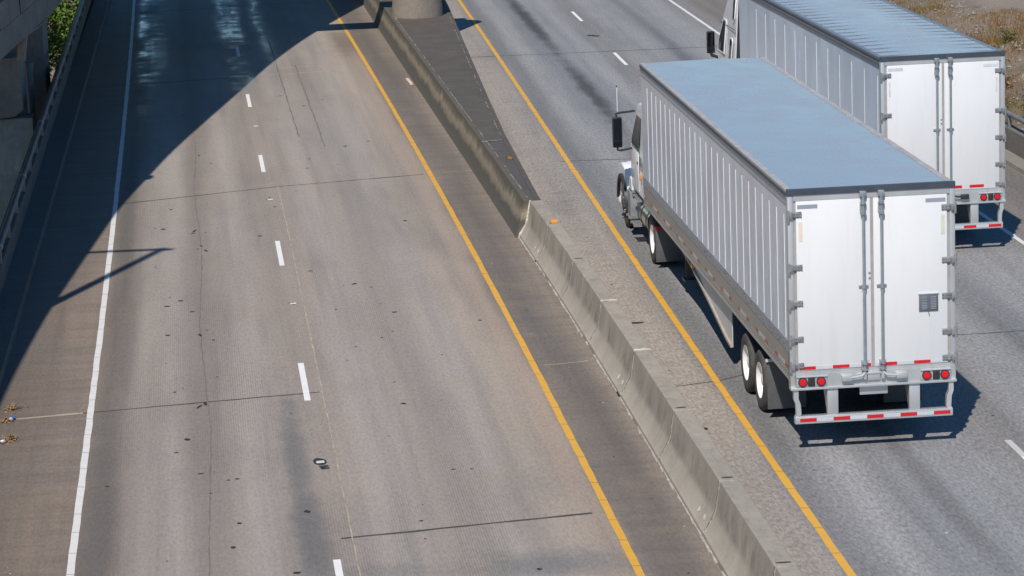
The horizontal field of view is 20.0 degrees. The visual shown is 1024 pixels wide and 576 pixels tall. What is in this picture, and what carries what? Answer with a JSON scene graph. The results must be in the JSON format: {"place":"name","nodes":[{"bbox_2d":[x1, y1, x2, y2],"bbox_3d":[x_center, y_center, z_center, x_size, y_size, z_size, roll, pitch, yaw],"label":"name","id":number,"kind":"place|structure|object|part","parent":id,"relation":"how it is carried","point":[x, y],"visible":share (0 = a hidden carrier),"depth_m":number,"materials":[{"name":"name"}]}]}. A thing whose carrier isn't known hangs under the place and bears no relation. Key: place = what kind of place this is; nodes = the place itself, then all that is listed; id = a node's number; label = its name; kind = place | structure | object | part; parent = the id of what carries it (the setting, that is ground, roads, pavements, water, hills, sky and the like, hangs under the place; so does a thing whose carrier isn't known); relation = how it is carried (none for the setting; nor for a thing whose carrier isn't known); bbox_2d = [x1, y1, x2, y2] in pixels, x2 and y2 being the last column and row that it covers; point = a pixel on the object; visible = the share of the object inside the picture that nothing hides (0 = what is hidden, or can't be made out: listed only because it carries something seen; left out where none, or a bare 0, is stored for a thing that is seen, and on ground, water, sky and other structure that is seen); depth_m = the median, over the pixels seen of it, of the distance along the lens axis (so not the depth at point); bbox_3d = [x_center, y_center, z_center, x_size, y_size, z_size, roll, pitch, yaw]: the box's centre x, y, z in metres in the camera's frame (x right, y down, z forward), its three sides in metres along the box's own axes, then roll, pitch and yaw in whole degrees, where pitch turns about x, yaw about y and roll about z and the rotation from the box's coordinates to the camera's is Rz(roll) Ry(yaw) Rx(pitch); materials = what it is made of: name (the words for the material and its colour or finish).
{"place":"outdoors","nodes":[
{"label":"outdoors","id":0,"kind":"place"},
{"bbox_2d":[0,0,721,575],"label":"road","id":1,"kind":"structure","parent":0,"point":[424,424],"depth_m":53.02,"materials":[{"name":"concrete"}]},
{"bbox_2d":[0,417,13,422],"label":"leaf pile","id":2,"kind":"object","parent":1,"relation":"on","point":[4,419],"visible":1,"depth_m":48.60,"materials":[{"name":"brown plant"}]},
{"bbox_2d":[1,434,21,444],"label":"leaf pile","id":3,"kind":"object","parent":1,"relation":"on","point":[10,436],"visible":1,"depth_m":47.38,"materials":[{"name":"brown plant"}]},
{"bbox_2d":[4,403,27,413],"bbox_3d":[-8.459,2.021,49.470,0.430,0.114,0.609,-3,12,-5],"label":"leaf pile","id":4,"kind":"object","parent":1,"relation":"on","point":[12,406],"visible":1,"depth_m":49.45,"materials":[{"name":"brown plant"}]},
{"bbox_2d":[0,0,93,295],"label":"bridge barrier","id":5,"kind":"object","parent":1,"relation":"on","point":[13,219],"visible":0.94,"depth_m":74.84,"materials":[{"name":"concrete"}]},
{"bbox_2d":[0,0,110,386],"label":"shoulder kerb","id":6,"kind":"structure","parent":1,"relation":"on","point":[21,269],"depth_m":71.49,"materials":[{"name":"concrete"}]},
{"bbox_2d":[66,0,135,575],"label":"white edge line","id":7,"kind":"object","parent":1,"relation":"on","point":[79,503],"visible":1,"depth_m":53.45,"materials":[{"name":"paint"}]},
{"bbox_2d":[235,47,239,56],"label":"lane marking","id":8,"kind":"object","parent":1,"relation":"on","point":[237,51],"visible":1,"depth_m":99.16,"materials":[{"name":"white paint"}]},
{"bbox_2d":[246,94,251,106],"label":"lane marking","id":9,"kind":"object","parent":1,"relation":"on","point":[248,100],"visible":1,"depth_m":86.92,"materials":[{"name":"white paint"}]},
{"bbox_2d":[258,155,265,171],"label":"lane marking","id":10,"kind":"object","parent":1,"relation":"on","point":[261,161],"visible":1,"depth_m":74.92,"materials":[{"name":"white paint"}]},
{"bbox_2d":[275,241,283,265],"bbox_3d":[-5.014,-0.756,62.648,0.105,0.001,2.902,-3,12,-6],"label":"lane marking","id":11,"kind":"object","parent":1,"relation":"on","point":[279,253],"visible":1,"depth_m":62.59,"materials":[{"name":"white paint"}]},
{"bbox_2d":[298,363,310,400],"bbox_3d":[-3.635,1.630,50.731,0.105,0.001,2.902,-3,12,-6],"label":"lane marking","id":12,"kind":"object","parent":1,"relation":"on","point":[304,383],"visible":1,"depth_m":50.64,"materials":[{"name":"white paint"}]},
{"bbox_2d":[313,458,329,468],"bbox_3d":[-2.974,2.725,45.209,0.207,0.021,0.706,-5,12,-13],"label":"pavement marker","id":13,"kind":"object","parent":1,"relation":"on","point":[319,461],"visible":1,"depth_m":45.25,"materials":[{"name":"white paint"}]},
{"bbox_2d":[333,559,343,575],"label":"lane marking","id":14,"kind":"object","parent":1,"relation":"on","point":[338,567],"visible":1,"depth_m":39.75,"materials":[{"name":"white paint"}]},
{"bbox_2d":[326,0,644,575],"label":"yellow edge line","id":15,"kind":"object","parent":1,"relation":"on","point":[626,547],"visible":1,"depth_m":51.98,"materials":[{"name":"paint"}]},
{"bbox_2d":[518,200,559,262],"bbox_3d":[0.688,-1.265,61.968,0.889,0.860,3.263,-3,12,-5],"label":"barrier segment","id":16,"kind":"object","parent":1,"relation":"on","point":[540,217],"visible":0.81,"depth_m":61.83,"materials":[{"name":"concrete"}]},
{"bbox_2d":[535,224,586,299],"bbox_3d":[1.089,-0.564,58.588,0.885,0.814,4.288,-3,12,-5],"label":"barrier segment","id":17,"kind":"object","parent":1,"relation":"on","point":[561,253],"visible":0.77,"depth_m":58.32,"materials":[{"name":"concrete"}]},
{"bbox_2d":[559,260,616,344],"bbox_3d":[1.534,0.235,54.593,0.876,0.816,4.083,-3,12,-5],"label":"barrier segment","id":18,"kind":"object","parent":1,"relation":"on","point":[587,293],"visible":0.81,"depth_m":54.43,"materials":[{"name":"concrete"}]},
{"bbox_2d":[589,301,650,396],"bbox_3d":[1.975,1.036,50.594,0.850,0.816,4.139,-3,12,-5],"label":"barrier segment","id":19,"kind":"object","parent":1,"relation":"on","point":[617,341],"visible":0.83,"depth_m":50.45,"materials":[{"name":"concrete"}]},
{"bbox_2d":[616,350,690,461],"bbox_3d":[2.376,1.809,46.749,0.855,0.814,4.670,-3,12,-5],"label":"barrier segment","id":20,"kind":"object","parent":1,"relation":"on","point":[651,399],"visible":0.81,"depth_m":46.36,"materials":[{"name":"concrete"}]},
{"bbox_2d":[657,410,738,535],"bbox_3d":[2.817,2.665,42.487,0.847,0.814,4.216,-3,12,-5],"label":"barrier segment","id":21,"kind":"object","parent":1,"relation":"on","point":[695,467],"visible":0.83,"depth_m":42.28,"materials":[{"name":"concrete"}]},
{"bbox_2d":[700,480,796,575],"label":"barrier segment","id":22,"kind":"object","parent":1,"relation":"on","point":[739,537],"visible":0.96,"depth_m":38.69,"materials":[{"name":"concrete"}]},
{"bbox_2d":[775,566,802,575],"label":"barrier segment","id":23,"kind":"object","parent":1,"relation":"on","point":[789,571],"visible":1,"depth_m":36.14,"materials":[{"name":"concrete"}]},
{"bbox_2d":[47,0,1023,130],"bbox_3d":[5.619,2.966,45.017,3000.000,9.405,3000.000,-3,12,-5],"label":"terrain","id":24,"kind":"structure","parent":0,"point":[993,5],"depth_m":92.17,"materials":[{"name":"soil"}]},
{"bbox_2d":[0,52,35,226],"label":"bridge bent","id":25,"kind":"object","parent":24,"relation":"on","point":[17,128],"visible":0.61,"depth_m":86.76,"materials":[{"name":"concrete"}]},
{"bbox_2d":[9,20,50,123],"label":"bridge bent","id":26,"kind":"object","parent":24,"relation":"on","point":[37,52],"depth_m":92.58,"materials":[{"name":"concrete"}]},
{"bbox_2d":[0,0,61,60],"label":"elevated ramp","id":27,"kind":"structure","parent":26,"relation":"on","point":[21,21],"depth_m":82.03,"materials":[{"name":"concrete"}]},
{"bbox_2d":[47,5,74,74],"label":"leafy tree","id":28,"kind":"object","parent":24,"relation":"on","point":[54,39],"visible":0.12,"depth_m":119.60,"materials":[{"name":"green plant"}]},
{"bbox_2d":[47,0,79,75],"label":"leafy tree","id":29,"kind":"object","parent":24,"relation":"on","point":[67,11],"visible":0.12,"depth_m":125.08,"materials":[{"name":"green plant"}]},
{"bbox_2d":[392,0,442,18],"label":"bridge pier","id":30,"kind":"structure","parent":24,"relation":"on","point":[409,9],"depth_m":100.12,"materials":[{"name":"concrete"}]},
{"bbox_2d":[887,0,1023,123],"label":"dry grass","id":31,"kind":"structure","parent":24,"relation":"on","point":[997,40],"depth_m":89.26,"materials":[{"name":"beige plant"}]},
{"bbox_2d":[890,1,1023,128],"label":"loose stones","id":32,"kind":"object","parent":24,"relation":"on","point":[959,3],"visible":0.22,"depth_m":90.31,"materials":[{"name":"gravel"}]},
{"bbox_2d":[999,27,1022,41],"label":"roadside weed","id":33,"kind":"object","parent":24,"relation":"on","point":[1009,38],"visible":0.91,"depth_m":85.71,"materials":[{"name":"green plant"}]},
{"bbox_2d":[1005,65,1018,88],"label":"roadside weed","id":34,"kind":"object","parent":24,"relation":"on","point":[1006,77],"visible":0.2,"depth_m":78.28,"materials":[{"name":"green plant"}]},
{"bbox_2d":[1005,110,1023,158],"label":"roadside barrier","id":35,"kind":"object","parent":24,"relation":"on","point":[1014,143],"visible":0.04,"depth_m":71.58,"materials":[{"name":"concrete"}]},
{"bbox_2d":[1015,92,1023,114],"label":"roadside weed","id":36,"kind":"object","parent":24,"relation":"on","point":[1022,98],"visible":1,"depth_m":74.52,"materials":[{"name":"green plant"}]},
{"bbox_2d":[445,0,1023,575],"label":"road","id":37,"kind":"structure","parent":0,"point":[925,496],"depth_m":51.62,"materials":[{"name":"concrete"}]},
{"bbox_2d":[361,0,540,237],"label":"median island","id":38,"kind":"structure","parent":37,"relation":"on","point":[432,54],"depth_m":81.09,"materials":[{"name":"grey concrete"}]},
{"bbox_2d":[613,53,627,64],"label":"lane marking","id":39,"kind":"object","parent":37,"relation":"on","point":[620,58],"visible":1,"depth_m":93.44,"materials":[{"name":"white paint"}]},
{"bbox_2d":[612,85,684,262],"bbox_3d":[3.826,-2.682,62.130,3.210,3.340,6.520,-3,12,-5],"label":"truck tractor","id":40,"kind":"object","parent":37,"relation":"on","point":[663,246],"visible":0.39,"depth_m":62.05,"materials":[{"name":"metal"}]},
{"bbox_3d":[2.660,-2.913,62.149,0.108,1.570,1.170,-3,12,-5],"label":"door","id":41,"kind":"part","parent":40,"relation":"part of","materials":[{"name":"white paint"}]},
{"bbox_2d":[457,0,856,575],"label":"yellow edge line","id":42,"kind":"object","parent":37,"relation":"on","point":[820,530],"visible":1,"depth_m":51.65,"materials":[{"name":"paint"}]},
{"bbox_2d":[706,0,739,58],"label":"truck tractor","id":43,"kind":"object","parent":37,"relation":"on","point":[728,46],"visible":0.04,"depth_m":77.23,"materials":[{"name":"metal"}]},
{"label":"side window","id":44,"kind":"part","parent":43,"relation":"part of","materials":[{"name":"black glass"}]},
{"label":"sleeper window","id":45,"kind":"part","parent":43,"relation":"part of","materials":[{"name":"black glass"}]},
{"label":"roof window","id":46,"kind":"part","parent":43,"relation":"part of","materials":[{"name":"black glass"}]},
{"bbox_2d":[639,57,957,423],"bbox_3d":[4.763,-1.107,52.307,2.620,4.124,16.270,-3,12,-5],"label":"box trailer","id":47,"kind":"object","parent":37,"relation":"on","point":[810,231],"visible":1,"depth_m":45.60,"materials":[{"name":"silver metal"}]},
{"bbox_3d":[4.860,-0.007,44.284,1.310,2.945,0.160,-3,12,-5],"label":"door","id":48,"kind":"part","parent":47,"relation":"part of","materials":[{"name":"white paint"}]},
{"bbox_3d":[6.163,-0.078,44.397,1.310,2.945,0.160,-3,12,-5],"label":"door","id":49,"kind":"part","parent":47,"relation":"part of","materials":[{"name":"white paint"}]},
{"bbox_2d":[669,0,1023,244],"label":"white edge line","id":50,"kind":"object","parent":37,"relation":"on","point":[979,212],"visible":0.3,"depth_m":64.20,"materials":[{"name":"paint"}]},
{"bbox_2d":[739,0,1006,229],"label":"box trailer","id":51,"kind":"object","parent":37,"relation":"on","point":[929,92],"visible":0.45,"depth_m":59.84,"materials":[{"name":"silver metal"}]},
{"bbox_3d":[8.192,-3.219,59.380,1.310,2.945,0.160,-3,12,-5],"label":"door","id":52,"kind":"part","parent":51,"relation":"part of","materials":[{"name":"white paint"}]},
{"bbox_3d":[9.495,-3.293,59.503,1.310,2.945,0.160,-3,12,-5],"label":"door","id":53,"kind":"part","parent":51,"relation":"part of","materials":[{"name":"white paint"}]},
{"bbox_2d":[1004,440,1023,458],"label":"lane marking","id":54,"kind":"object","parent":37,"relation":"on","point":[1015,447],"visible":1,"depth_m":44.63,"materials":[{"name":"white paint"}]},
{"bbox_2d":[1005,149,1023,174],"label":"shoulder kerb","id":55,"kind":"structure","parent":37,"relation":"on","point":[1015,162],"depth_m":70.31,"materials":[{"name":"concrete"}]}
]}

